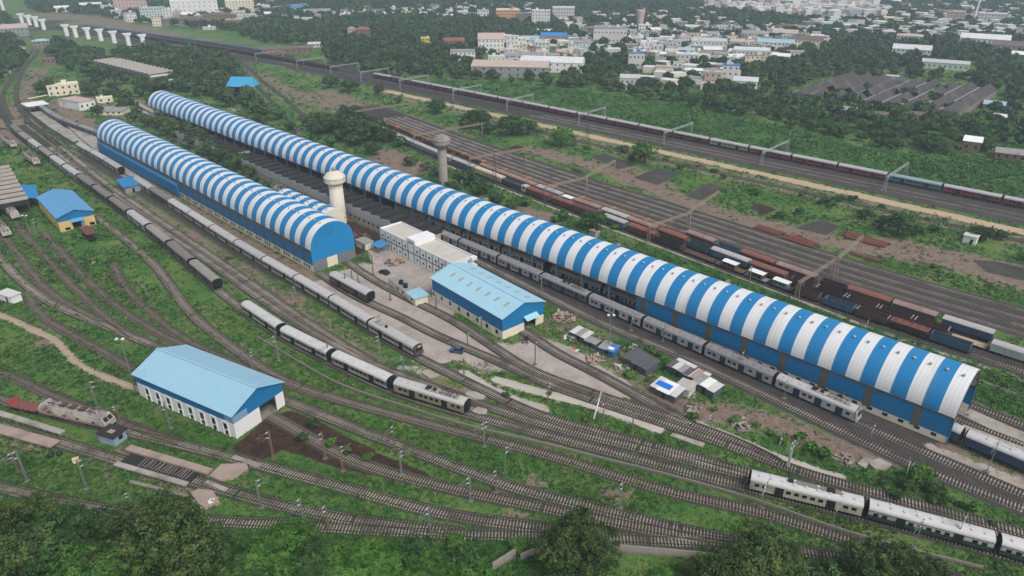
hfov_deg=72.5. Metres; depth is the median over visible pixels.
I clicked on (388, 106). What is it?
overhead portal
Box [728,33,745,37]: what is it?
town house
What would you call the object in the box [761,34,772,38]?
town house
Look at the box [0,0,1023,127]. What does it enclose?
wood
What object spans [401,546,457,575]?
bush
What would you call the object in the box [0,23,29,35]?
house
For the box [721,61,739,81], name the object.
house
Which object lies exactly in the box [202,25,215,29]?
house
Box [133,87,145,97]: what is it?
tree
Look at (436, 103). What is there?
tree
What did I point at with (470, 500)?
electrification mast
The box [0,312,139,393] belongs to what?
footpath
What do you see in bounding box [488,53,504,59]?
house
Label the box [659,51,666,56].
town house
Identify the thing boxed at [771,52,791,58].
town house
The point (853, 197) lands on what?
bush
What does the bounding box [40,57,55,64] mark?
house
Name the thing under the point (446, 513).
railway track
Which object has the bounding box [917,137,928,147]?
tree
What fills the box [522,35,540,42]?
house
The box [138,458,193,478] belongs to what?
pit frame
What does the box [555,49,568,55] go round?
town house
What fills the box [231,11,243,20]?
town house
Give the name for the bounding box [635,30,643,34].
town house
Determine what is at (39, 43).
house
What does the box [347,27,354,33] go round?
house
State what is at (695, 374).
shanty hut
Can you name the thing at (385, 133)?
tree
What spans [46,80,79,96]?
house
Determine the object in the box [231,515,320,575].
bush
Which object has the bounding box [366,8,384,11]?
house
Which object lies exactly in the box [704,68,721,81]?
house
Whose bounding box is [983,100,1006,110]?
house
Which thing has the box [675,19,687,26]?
town house
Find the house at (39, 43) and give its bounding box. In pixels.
[31,39,49,48]
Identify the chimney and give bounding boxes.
[973,0,980,16]
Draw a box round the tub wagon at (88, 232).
[79,225,95,240]
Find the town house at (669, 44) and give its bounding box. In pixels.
[658,40,676,48]
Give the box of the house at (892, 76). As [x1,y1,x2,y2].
[883,74,899,78]
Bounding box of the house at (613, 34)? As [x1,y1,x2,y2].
[593,24,627,43]
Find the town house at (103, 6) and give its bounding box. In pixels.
[100,3,112,7]
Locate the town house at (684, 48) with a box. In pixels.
[677,47,695,51]
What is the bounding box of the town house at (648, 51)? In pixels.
[640,48,659,57]
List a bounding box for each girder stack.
[753,224,786,235]
[781,234,820,248]
[842,231,890,247]
[849,252,883,262]
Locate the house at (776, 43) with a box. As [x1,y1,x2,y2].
[757,38,794,49]
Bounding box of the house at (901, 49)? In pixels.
[892,43,932,57]
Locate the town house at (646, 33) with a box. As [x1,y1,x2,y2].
[644,29,659,36]
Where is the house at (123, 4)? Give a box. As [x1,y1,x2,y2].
[113,0,146,9]
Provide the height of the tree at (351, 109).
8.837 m
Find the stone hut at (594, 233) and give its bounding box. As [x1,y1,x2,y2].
[589,229,599,237]
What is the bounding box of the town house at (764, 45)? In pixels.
[758,43,769,46]
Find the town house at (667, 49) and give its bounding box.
[665,48,678,51]
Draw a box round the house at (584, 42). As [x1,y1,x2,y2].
[571,39,590,45]
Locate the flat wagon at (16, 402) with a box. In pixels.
[7,395,39,413]
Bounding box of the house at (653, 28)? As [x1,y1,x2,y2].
[644,27,660,30]
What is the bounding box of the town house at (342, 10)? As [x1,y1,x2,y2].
[340,8,348,13]
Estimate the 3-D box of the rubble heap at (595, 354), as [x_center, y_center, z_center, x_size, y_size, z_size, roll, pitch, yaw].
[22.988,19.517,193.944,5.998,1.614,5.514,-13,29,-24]
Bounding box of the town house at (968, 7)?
[963,5,974,10]
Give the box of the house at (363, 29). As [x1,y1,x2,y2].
[355,26,369,36]
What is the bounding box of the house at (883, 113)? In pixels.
[875,111,888,116]
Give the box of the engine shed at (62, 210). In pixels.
[36,189,96,231]
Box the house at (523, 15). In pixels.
[518,11,531,20]
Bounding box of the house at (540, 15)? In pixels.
[532,8,549,23]
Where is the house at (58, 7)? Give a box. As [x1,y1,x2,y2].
[53,5,68,11]
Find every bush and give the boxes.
[179,532,227,573]
[201,534,256,575]
[226,561,288,575]
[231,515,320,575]
[285,533,342,575]
[285,556,338,575]
[295,431,309,439]
[306,417,320,427]
[321,437,336,447]
[321,539,368,575]
[341,444,352,454]
[349,548,409,575]
[354,534,390,558]
[362,452,374,460]
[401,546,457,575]
[403,536,432,563]
[446,532,466,553]
[448,541,484,574]
[456,556,502,575]
[501,391,511,396]
[505,535,529,554]
[581,415,591,421]
[625,369,634,377]
[651,566,671,575]
[686,411,699,418]
[730,414,742,421]
[748,185,757,189]
[754,421,761,427]
[766,429,777,435]
[776,435,789,443]
[803,440,818,452]
[820,196,829,202]
[830,196,841,201]
[847,195,857,200]
[879,477,887,483]
[898,471,905,478]
[911,485,919,491]
[924,492,938,504]
[927,224,942,230]
[956,500,967,508]
[986,520,996,525]
[1016,253,1023,258]
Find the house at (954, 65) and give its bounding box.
[922,58,970,71]
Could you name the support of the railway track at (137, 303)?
on the ground
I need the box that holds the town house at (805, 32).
[799,29,809,35]
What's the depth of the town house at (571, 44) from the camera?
709.73 m
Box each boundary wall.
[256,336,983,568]
[492,548,515,570]
[520,543,861,575]
[979,379,1023,395]
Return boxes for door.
[313,258,327,271]
[337,248,354,263]
[409,390,414,397]
[441,400,446,407]
[656,328,660,335]
[672,335,677,342]
[687,342,692,349]
[719,355,725,363]
[738,364,743,371]
[755,372,762,379]
[774,487,783,496]
[792,388,799,396]
[814,397,821,405]
[825,500,835,508]
[835,406,842,414]
[895,518,905,527]
[952,533,964,542]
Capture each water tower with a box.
[323,167,346,222]
[432,134,450,184]
[636,9,644,23]
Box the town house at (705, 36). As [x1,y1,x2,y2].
[701,34,710,37]
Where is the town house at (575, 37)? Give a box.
[566,35,579,41]
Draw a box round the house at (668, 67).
[656,63,673,71]
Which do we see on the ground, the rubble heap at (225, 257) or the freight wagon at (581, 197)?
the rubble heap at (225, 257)
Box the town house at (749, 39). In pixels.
[737,36,754,41]
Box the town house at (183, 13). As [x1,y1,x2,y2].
[180,12,191,16]
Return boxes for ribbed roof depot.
[91,57,172,81]
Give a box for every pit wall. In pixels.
[113,461,188,486]
[125,445,212,475]
[129,480,188,497]
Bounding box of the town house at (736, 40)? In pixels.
[729,38,745,45]
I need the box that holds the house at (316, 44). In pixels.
[308,42,322,47]
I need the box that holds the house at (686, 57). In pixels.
[676,50,698,63]
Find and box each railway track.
[0,50,33,119]
[0,105,1023,566]
[0,234,119,331]
[0,250,740,544]
[0,369,185,446]
[0,393,609,538]
[0,420,460,537]
[0,479,956,575]
[10,18,399,76]
[11,18,39,123]
[11,221,137,337]
[14,20,372,75]
[15,21,1023,210]
[18,125,746,481]
[21,290,137,371]
[23,109,1023,538]
[27,24,1023,217]
[27,122,377,362]
[28,26,1023,221]
[39,232,205,350]
[94,214,967,575]
[107,261,321,398]
[174,117,1023,446]
[238,59,322,132]
[240,65,305,138]
[265,412,739,547]
[315,271,1023,536]
[334,115,1023,375]
[342,260,781,464]
[362,110,1023,336]
[363,112,822,281]
[367,108,1023,329]
[373,108,1023,321]
[375,107,1023,313]
[386,126,991,345]
[447,242,1023,501]
[474,258,1023,516]
[489,120,1023,243]
[501,253,635,309]
[518,327,696,426]
[685,246,1023,366]
[969,402,1023,430]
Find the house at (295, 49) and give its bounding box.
[261,45,312,53]
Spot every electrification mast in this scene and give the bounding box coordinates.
[0,449,29,482]
[0,451,21,473]
[75,458,92,490]
[88,380,102,408]
[105,405,120,421]
[113,491,134,507]
[153,402,173,429]
[248,350,257,368]
[254,476,268,510]
[256,430,275,459]
[264,335,280,361]
[288,497,306,522]
[310,432,327,460]
[312,504,331,530]
[339,443,350,472]
[370,335,382,358]
[371,256,378,274]
[383,282,392,300]
[384,424,397,450]
[395,356,405,370]
[398,449,409,475]
[418,505,433,536]
[428,295,436,309]
[454,358,464,377]
[458,476,473,503]
[475,420,492,447]
[487,468,498,493]
[502,443,512,474]
[532,340,541,365]
[546,381,555,402]
[599,402,604,427]
[614,481,623,508]
[629,412,634,435]
[658,322,665,342]
[703,414,712,428]
[758,480,768,508]
[782,378,788,399]
[786,438,799,468]
[830,501,841,524]
[911,518,924,548]
[954,513,968,547]
[983,438,1000,473]
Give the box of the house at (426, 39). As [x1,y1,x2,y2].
[421,36,429,42]
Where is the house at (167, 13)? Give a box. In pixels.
[161,7,172,18]
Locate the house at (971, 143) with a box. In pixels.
[961,135,983,152]
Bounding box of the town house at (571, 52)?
[563,50,576,56]
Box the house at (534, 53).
[521,52,543,55]
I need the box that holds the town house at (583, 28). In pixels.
[580,26,593,33]
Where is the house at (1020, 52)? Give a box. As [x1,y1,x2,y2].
[1011,50,1023,61]
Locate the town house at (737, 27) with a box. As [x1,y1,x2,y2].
[732,25,742,30]
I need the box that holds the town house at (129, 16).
[122,10,136,21]
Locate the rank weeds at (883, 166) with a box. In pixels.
[107,64,1023,575]
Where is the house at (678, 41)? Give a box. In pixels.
[666,38,681,46]
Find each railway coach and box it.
[10,124,21,135]
[17,131,32,143]
[27,139,43,151]
[36,105,44,111]
[38,146,54,160]
[42,107,53,117]
[49,155,66,169]
[50,113,65,124]
[62,119,79,129]
[62,164,81,179]
[76,142,93,155]
[76,174,97,191]
[78,124,96,135]
[90,150,107,164]
[92,185,113,203]
[104,158,124,173]
[108,196,132,216]
[126,209,151,231]
[133,176,154,194]
[145,224,172,248]
[149,187,172,206]
[166,241,195,267]
[167,198,193,218]
[187,211,213,232]
[189,259,222,288]
[209,224,238,248]
[233,239,267,265]
[241,300,285,334]
[261,256,298,283]
[280,325,335,360]
[293,274,335,304]
[328,295,373,328]
[329,271,374,301]
[331,350,395,388]
[368,315,423,356]
[373,73,391,80]
[392,76,412,84]
[393,377,470,412]
[394,204,428,220]
[411,80,431,88]
[426,217,464,236]
[431,83,452,92]
[441,230,461,246]
[452,87,475,96]
[458,238,500,263]
[462,230,504,252]
[474,92,497,101]
[497,254,544,281]
[498,96,522,106]
[501,245,549,270]
[522,101,549,111]
[540,272,592,302]
[549,106,577,117]
[550,264,605,293]
[577,112,608,123]
[588,293,646,326]
[603,285,636,308]
[607,118,639,129]
[638,124,673,136]
[642,316,708,353]
[673,130,710,143]
[704,343,778,384]
[709,138,750,151]
[747,470,865,515]
[749,145,792,160]
[775,373,861,421]
[791,154,838,169]
[837,163,888,179]
[864,498,997,551]
[888,173,943,190]
[942,183,1003,202]
[949,423,965,441]
[962,429,1023,470]
[995,532,1023,562]
[1002,195,1023,207]
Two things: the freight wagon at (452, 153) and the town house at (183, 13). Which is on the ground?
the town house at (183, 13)
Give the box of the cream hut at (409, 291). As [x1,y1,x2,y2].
[388,275,428,305]
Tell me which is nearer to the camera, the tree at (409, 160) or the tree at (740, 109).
the tree at (409, 160)
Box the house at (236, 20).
[225,17,241,23]
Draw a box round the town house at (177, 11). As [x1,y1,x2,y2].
[174,9,180,16]
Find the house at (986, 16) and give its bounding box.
[978,11,1007,23]
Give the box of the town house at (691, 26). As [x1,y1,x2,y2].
[685,24,699,28]
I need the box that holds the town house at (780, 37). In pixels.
[773,35,785,38]
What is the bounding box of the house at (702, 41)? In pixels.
[691,37,727,49]
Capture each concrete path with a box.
[447,165,1022,381]
[461,370,545,409]
[492,376,663,433]
[684,414,842,478]
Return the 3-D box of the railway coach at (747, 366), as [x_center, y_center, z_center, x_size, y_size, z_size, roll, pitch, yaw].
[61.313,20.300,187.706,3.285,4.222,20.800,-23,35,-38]
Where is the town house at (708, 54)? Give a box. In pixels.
[699,53,710,60]
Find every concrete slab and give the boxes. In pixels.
[191,489,219,509]
[204,480,227,491]
[209,463,248,480]
[231,455,261,467]
[421,370,438,378]
[465,391,484,399]
[471,407,486,414]
[670,433,704,447]
[857,456,871,468]
[867,458,891,470]
[957,408,1023,443]
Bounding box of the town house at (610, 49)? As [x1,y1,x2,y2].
[603,45,620,54]
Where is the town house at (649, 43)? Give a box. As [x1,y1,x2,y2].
[638,40,656,47]
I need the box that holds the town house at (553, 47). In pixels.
[549,44,558,50]
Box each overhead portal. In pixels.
[255,50,283,60]
[329,62,359,73]
[356,102,415,111]
[360,67,388,80]
[399,75,428,88]
[413,123,482,147]
[452,84,481,100]
[469,147,526,164]
[506,94,533,108]
[544,176,587,201]
[577,107,605,125]
[584,160,615,190]
[646,211,690,243]
[662,122,693,144]
[686,191,718,225]
[759,140,789,165]
[793,258,836,300]
[832,234,863,275]
[881,162,908,192]
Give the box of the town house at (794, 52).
[787,50,804,55]
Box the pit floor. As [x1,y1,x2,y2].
[121,453,198,481]
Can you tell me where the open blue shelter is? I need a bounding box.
[225,76,259,97]
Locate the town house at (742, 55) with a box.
[725,53,744,59]
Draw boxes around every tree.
[0,488,64,575]
[1,496,124,575]
[31,77,57,94]
[45,533,159,575]
[71,485,226,575]
[78,65,91,76]
[79,82,100,95]
[88,104,103,112]
[89,74,104,84]
[100,87,116,95]
[106,80,122,89]
[115,89,133,97]
[118,97,138,105]
[124,111,139,121]
[130,106,142,112]
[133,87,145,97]
[139,115,152,126]
[148,115,164,126]
[157,125,172,135]
[158,116,177,126]
[169,119,193,130]
[169,130,181,138]
[181,132,204,144]
[188,126,206,132]
[191,138,217,155]
[207,146,230,161]
[207,155,219,163]
[217,159,235,169]
[221,151,248,169]
[238,99,249,108]
[238,171,251,178]
[239,164,256,176]
[245,101,259,112]
[249,94,263,104]
[249,175,259,181]
[252,113,268,124]
[254,107,268,115]
[262,180,271,186]
[268,106,286,119]
[284,121,295,130]
[299,114,317,125]
[307,118,321,129]
[309,134,320,141]
[310,122,325,134]
[311,112,325,119]
[319,116,339,131]
[320,74,341,87]
[324,136,336,146]
[328,111,356,129]
[332,128,347,141]
[335,104,347,115]
[340,78,360,91]
[342,114,387,140]
[344,131,366,145]
[346,105,362,113]
[364,141,381,154]
[373,84,383,94]
[374,128,397,142]
[392,135,406,145]
[393,97,401,103]
[401,156,418,165]
[419,162,431,170]
[424,98,445,113]
[429,165,438,176]
[430,178,440,184]
[442,181,461,190]
[451,170,476,185]
[458,119,470,128]
[460,109,490,128]
[469,176,493,194]
[479,122,493,133]
[489,192,504,203]
[496,114,530,135]
[505,197,520,208]
[519,196,532,205]
[522,119,539,133]
[529,504,622,575]
[549,127,573,145]
[550,216,558,222]
[555,209,569,219]
[578,210,609,228]
[610,224,619,229]
[630,141,658,162]
[643,345,655,354]
[644,87,655,99]
[656,88,672,100]
[668,91,680,101]
[679,91,693,99]
[686,95,700,106]
[688,552,734,575]
[700,516,814,575]
[701,97,716,109]
[712,99,722,110]
[713,95,728,102]
[716,93,731,101]
[722,100,740,112]
[730,95,744,102]
[735,106,748,115]
[742,98,755,105]
[751,189,762,195]
[755,104,769,114]
[764,109,770,116]
[770,108,787,119]
[775,211,787,217]
[783,118,799,127]
[788,103,802,111]
[791,95,811,103]
[793,431,807,440]
[794,207,804,214]
[806,119,821,129]
[806,554,852,575]
[810,99,825,107]
[810,107,832,119]
[815,95,825,100]
[815,446,831,459]
[821,119,837,131]
[825,103,845,117]
[826,121,847,134]
[828,199,836,206]
[838,127,852,137]
[839,101,858,106]
[839,535,916,575]
[846,106,863,121]
[847,115,858,123]
[853,118,869,128]
[854,108,872,121]
[855,132,868,140]
[857,101,876,109]
[859,208,876,218]
[863,82,872,88]
[864,128,876,136]
[868,123,878,128]
[869,113,886,122]
[872,135,888,146]
[873,215,890,226]
[874,127,891,137]
[879,102,895,111]
[880,212,919,235]
[887,137,904,147]
[887,487,902,500]
[889,548,953,575]
[890,104,910,115]
[890,122,914,132]
[894,111,913,121]
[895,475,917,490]
[897,104,912,111]
[900,86,918,96]
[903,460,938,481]
[913,100,935,112]
[913,225,924,235]
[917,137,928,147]
[918,120,940,133]
[919,112,935,120]
[922,115,939,129]
[922,136,946,152]
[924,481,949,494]
[928,90,943,99]
[934,492,955,503]
[935,84,948,88]
[937,119,955,131]
[940,145,953,153]
[942,101,954,106]
[942,137,954,146]
[943,128,965,142]
[944,126,958,129]
[949,113,967,126]
[954,117,967,128]
[960,130,971,140]
[963,112,975,119]
[966,499,982,511]
[967,115,989,127]
[970,126,991,135]
[971,226,997,241]
[977,132,997,143]
[981,141,997,151]
[985,126,997,133]
[995,127,1019,142]
[995,229,1011,239]
[997,119,1017,128]
[998,123,1016,131]
[1014,135,1023,144]
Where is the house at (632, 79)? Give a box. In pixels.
[620,74,639,84]
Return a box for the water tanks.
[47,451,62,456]
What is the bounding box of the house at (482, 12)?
[477,8,488,16]
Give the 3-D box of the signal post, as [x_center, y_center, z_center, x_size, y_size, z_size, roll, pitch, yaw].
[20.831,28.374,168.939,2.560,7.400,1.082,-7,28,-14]
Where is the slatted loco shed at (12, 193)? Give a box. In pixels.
[0,164,31,216]
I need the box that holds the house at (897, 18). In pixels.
[887,16,904,19]
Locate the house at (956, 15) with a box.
[946,10,966,20]
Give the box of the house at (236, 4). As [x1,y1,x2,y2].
[225,0,253,10]
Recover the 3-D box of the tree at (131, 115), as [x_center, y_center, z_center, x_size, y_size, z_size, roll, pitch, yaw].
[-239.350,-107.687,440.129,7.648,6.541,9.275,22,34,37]
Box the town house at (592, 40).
[582,38,598,44]
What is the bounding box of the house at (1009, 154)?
[993,146,1023,162]
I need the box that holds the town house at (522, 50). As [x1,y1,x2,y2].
[518,49,529,52]
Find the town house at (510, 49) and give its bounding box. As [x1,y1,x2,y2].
[504,46,516,52]
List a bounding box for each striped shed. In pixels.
[96,119,355,271]
[148,91,980,444]
[277,188,344,222]
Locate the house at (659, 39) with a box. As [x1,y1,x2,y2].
[646,36,662,41]
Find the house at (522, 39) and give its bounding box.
[519,37,525,41]
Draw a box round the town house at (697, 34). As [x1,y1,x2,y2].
[694,30,706,36]
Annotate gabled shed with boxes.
[131,345,284,438]
[430,262,545,340]
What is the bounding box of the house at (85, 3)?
[79,2,101,5]
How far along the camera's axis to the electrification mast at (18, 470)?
151.92 m
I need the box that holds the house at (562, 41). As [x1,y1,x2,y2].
[557,39,568,44]
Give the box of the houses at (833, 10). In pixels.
[558,0,1023,89]
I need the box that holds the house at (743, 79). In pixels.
[733,76,758,88]
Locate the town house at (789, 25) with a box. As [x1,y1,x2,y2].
[780,23,793,27]
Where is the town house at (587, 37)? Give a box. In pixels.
[580,35,591,39]
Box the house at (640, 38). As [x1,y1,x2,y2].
[633,35,643,43]
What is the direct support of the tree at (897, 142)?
on the ground
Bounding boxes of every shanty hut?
[569,325,594,343]
[584,336,601,348]
[598,340,620,357]
[622,347,660,375]
[650,376,685,402]
[666,357,699,377]
[677,377,697,397]
[684,368,711,379]
[692,373,723,398]
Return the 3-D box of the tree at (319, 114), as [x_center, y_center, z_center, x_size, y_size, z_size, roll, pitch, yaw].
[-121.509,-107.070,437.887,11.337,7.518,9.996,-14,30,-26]
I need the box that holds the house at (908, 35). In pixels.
[896,33,923,38]
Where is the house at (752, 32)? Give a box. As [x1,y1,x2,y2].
[742,30,764,36]
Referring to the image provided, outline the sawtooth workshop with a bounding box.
[172,129,442,240]
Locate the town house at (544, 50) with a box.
[535,48,548,55]
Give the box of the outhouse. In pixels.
[355,236,373,249]
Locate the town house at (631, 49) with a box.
[627,47,641,52]
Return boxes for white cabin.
[0,288,22,303]
[962,232,980,244]
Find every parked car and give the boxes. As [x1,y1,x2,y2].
[378,269,389,274]
[449,346,464,353]
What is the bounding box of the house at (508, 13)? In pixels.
[496,7,518,21]
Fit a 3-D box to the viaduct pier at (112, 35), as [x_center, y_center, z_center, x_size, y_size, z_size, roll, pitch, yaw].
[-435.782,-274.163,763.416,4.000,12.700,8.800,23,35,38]
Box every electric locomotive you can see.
[0,135,16,147]
[0,220,11,236]
[3,206,19,218]
[22,151,39,164]
[37,398,115,427]
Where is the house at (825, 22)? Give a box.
[823,21,857,25]
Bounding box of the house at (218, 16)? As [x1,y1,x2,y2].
[203,12,236,21]
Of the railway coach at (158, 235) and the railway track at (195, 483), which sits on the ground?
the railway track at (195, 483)
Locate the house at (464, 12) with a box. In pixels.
[457,10,467,14]
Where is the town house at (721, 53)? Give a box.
[715,51,730,55]
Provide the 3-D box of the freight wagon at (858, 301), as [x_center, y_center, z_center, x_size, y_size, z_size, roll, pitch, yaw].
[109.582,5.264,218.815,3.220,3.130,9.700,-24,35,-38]
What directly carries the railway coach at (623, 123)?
on the railway track at (873, 178)
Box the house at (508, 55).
[500,53,520,59]
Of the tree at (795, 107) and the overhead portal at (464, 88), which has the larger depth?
the overhead portal at (464, 88)
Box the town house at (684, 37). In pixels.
[675,33,691,41]
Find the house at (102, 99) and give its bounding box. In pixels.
[96,95,112,102]
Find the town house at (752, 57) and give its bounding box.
[744,52,764,61]
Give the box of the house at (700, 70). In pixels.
[684,67,704,75]
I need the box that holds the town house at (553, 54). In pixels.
[547,53,559,55]
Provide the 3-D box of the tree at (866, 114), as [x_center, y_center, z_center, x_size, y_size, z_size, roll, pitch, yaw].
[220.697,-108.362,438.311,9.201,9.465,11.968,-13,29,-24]
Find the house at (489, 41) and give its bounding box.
[478,33,503,51]
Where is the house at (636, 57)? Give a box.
[628,49,644,68]
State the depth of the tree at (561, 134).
385.47 m
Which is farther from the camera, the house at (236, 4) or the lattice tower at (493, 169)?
the house at (236, 4)
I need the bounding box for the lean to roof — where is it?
[21,185,38,208]
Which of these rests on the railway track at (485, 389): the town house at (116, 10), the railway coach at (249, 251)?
the railway coach at (249, 251)
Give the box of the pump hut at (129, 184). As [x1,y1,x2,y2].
[115,176,140,192]
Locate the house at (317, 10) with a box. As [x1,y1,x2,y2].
[303,8,330,16]
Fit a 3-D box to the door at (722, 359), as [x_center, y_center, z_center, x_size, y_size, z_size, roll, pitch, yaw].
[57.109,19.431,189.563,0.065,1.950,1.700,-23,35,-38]
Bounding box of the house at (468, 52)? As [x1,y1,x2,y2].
[450,48,474,59]
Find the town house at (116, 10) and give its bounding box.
[110,8,121,17]
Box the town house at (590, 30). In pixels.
[588,27,593,33]
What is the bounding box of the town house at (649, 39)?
[641,38,657,44]
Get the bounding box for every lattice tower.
[492,153,496,184]
[586,115,588,136]
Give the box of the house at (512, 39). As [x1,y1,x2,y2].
[506,34,518,47]
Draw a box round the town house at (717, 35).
[710,33,722,37]
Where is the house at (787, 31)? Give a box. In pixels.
[772,29,798,34]
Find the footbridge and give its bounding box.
[27,95,48,101]
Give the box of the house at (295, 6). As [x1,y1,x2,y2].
[290,5,308,8]
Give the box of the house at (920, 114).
[908,111,926,122]
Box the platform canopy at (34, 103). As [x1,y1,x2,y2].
[21,100,48,112]
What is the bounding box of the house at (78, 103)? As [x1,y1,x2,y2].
[58,95,95,110]
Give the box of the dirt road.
[384,90,1023,234]
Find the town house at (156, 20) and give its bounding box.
[151,15,162,25]
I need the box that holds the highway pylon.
[0,0,4,10]
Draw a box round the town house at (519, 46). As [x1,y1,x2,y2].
[509,42,522,52]
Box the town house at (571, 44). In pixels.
[564,41,579,47]
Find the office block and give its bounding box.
[380,221,476,273]
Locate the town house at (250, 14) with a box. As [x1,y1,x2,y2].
[246,12,256,17]
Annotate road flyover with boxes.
[243,3,306,9]
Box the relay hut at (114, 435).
[95,423,127,446]
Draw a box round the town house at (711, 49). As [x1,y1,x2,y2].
[702,46,722,54]
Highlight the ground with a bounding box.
[0,0,1023,575]
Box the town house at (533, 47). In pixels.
[526,44,539,51]
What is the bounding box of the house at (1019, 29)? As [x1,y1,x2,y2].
[1015,27,1023,33]
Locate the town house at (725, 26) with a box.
[713,24,727,29]
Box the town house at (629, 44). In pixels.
[625,42,637,47]
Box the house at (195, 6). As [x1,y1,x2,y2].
[169,0,218,13]
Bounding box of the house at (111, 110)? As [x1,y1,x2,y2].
[94,106,132,114]
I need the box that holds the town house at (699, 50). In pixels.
[690,48,706,52]
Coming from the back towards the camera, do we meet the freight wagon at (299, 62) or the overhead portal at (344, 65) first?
the freight wagon at (299, 62)
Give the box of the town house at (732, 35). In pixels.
[723,32,737,43]
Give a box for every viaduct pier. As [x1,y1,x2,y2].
[16,13,23,22]
[23,15,31,25]
[30,16,38,26]
[37,19,45,29]
[60,24,68,35]
[69,25,77,37]
[81,27,90,38]
[94,28,103,40]
[107,31,116,43]
[121,33,130,45]
[136,34,145,42]
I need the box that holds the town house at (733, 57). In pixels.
[718,54,739,60]
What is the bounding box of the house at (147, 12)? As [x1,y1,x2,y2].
[139,6,163,21]
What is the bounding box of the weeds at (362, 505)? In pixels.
[0,51,1023,575]
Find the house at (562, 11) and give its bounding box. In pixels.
[552,6,574,17]
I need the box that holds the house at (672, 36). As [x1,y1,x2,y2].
[660,34,674,38]
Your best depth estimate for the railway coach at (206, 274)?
234.56 m
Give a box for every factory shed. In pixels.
[794,71,857,97]
[811,73,873,100]
[836,74,890,99]
[857,76,906,103]
[864,77,924,103]
[882,79,940,103]
[902,80,959,106]
[929,82,977,114]
[940,83,996,117]
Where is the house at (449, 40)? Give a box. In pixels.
[444,37,464,43]
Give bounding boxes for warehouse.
[471,59,550,78]
[520,55,585,73]
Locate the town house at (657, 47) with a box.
[652,44,663,50]
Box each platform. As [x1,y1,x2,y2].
[0,410,64,435]
[0,424,59,448]
[31,111,77,142]
[67,126,98,151]
[129,100,157,114]
[137,109,157,116]
[963,424,1023,450]
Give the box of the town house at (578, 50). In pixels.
[574,46,585,55]
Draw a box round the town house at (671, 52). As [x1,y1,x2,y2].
[667,49,682,55]
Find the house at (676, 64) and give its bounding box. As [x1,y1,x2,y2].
[673,60,682,67]
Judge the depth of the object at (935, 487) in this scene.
145.81 m
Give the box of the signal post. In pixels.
[593,392,604,418]
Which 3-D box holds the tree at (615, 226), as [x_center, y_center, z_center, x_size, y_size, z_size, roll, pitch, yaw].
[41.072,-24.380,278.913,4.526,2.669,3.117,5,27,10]
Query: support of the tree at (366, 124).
on the ground
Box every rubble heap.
[203,498,214,508]
[220,256,232,260]
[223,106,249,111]
[353,231,371,242]
[384,258,404,266]
[473,361,492,372]
[519,336,528,343]
[551,309,577,323]
[563,330,575,340]
[585,352,607,364]
[614,363,630,372]
[684,402,701,415]
[730,416,752,432]
[831,451,857,465]
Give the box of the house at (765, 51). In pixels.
[733,46,770,60]
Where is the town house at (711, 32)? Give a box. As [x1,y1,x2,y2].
[705,31,718,34]
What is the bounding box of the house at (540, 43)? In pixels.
[535,39,549,49]
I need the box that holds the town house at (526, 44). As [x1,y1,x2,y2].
[516,42,530,48]
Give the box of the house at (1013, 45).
[992,40,1023,53]
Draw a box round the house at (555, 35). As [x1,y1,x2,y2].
[540,32,566,42]
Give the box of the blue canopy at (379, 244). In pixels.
[370,240,388,252]
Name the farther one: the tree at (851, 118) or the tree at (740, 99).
the tree at (740, 99)
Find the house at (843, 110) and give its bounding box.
[833,106,857,116]
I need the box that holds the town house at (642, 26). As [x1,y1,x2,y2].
[637,22,651,30]
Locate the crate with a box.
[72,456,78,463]
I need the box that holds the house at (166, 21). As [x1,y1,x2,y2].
[162,16,202,25]
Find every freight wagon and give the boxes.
[197,43,205,47]
[214,46,222,49]
[222,43,230,47]
[231,48,240,52]
[239,46,248,50]
[240,50,249,54]
[248,47,256,51]
[249,51,258,56]
[258,52,266,57]
[267,54,276,59]
[276,55,285,60]
[285,57,295,62]
[295,59,305,64]
[305,61,315,66]
[315,62,325,68]
[326,64,338,70]
[390,124,405,132]
[396,134,413,145]
[404,129,421,138]
[410,139,427,151]
[419,139,433,147]
[420,136,432,142]
[424,146,437,157]
[434,146,454,156]
[437,152,453,162]
[451,157,476,170]
[453,149,473,159]
[472,157,493,165]
[474,166,505,182]
[479,163,498,172]
[494,165,516,174]
[497,169,517,180]
[500,178,530,193]
[515,176,537,187]
[516,173,541,183]
[527,186,552,201]
[536,184,563,197]
[540,182,567,194]
[551,195,575,210]
[562,194,575,200]
[567,192,597,203]
[572,203,601,213]
[573,197,602,210]
[597,202,630,214]
[601,207,629,219]
[605,213,628,229]
[627,216,658,230]
[627,222,658,240]
[629,213,665,227]
[655,234,685,251]
[657,226,688,242]
[668,227,685,234]
[683,248,716,263]
[686,229,717,245]
[686,238,712,254]
[710,246,751,268]
[714,241,741,254]
[714,258,746,274]
[740,249,777,266]
[744,268,769,283]
[749,260,788,279]
[768,277,793,292]
[775,261,818,282]
[789,275,816,289]
[793,284,822,302]
[815,284,847,300]
[819,277,847,292]
[822,294,856,314]
[846,285,893,307]
[846,294,879,310]
[854,305,890,325]
[878,305,913,321]
[888,316,930,339]
[892,299,938,321]
[914,316,950,334]
[928,329,973,353]
[941,314,995,341]
[951,332,988,349]
[988,339,1023,361]
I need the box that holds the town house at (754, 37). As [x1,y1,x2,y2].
[751,34,762,41]
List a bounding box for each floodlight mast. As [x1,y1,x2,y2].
[115,338,136,392]
[607,314,614,343]
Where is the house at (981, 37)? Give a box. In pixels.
[959,32,1011,43]
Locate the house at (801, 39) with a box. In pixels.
[791,35,824,48]
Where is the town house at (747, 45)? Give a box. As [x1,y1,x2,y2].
[741,43,759,46]

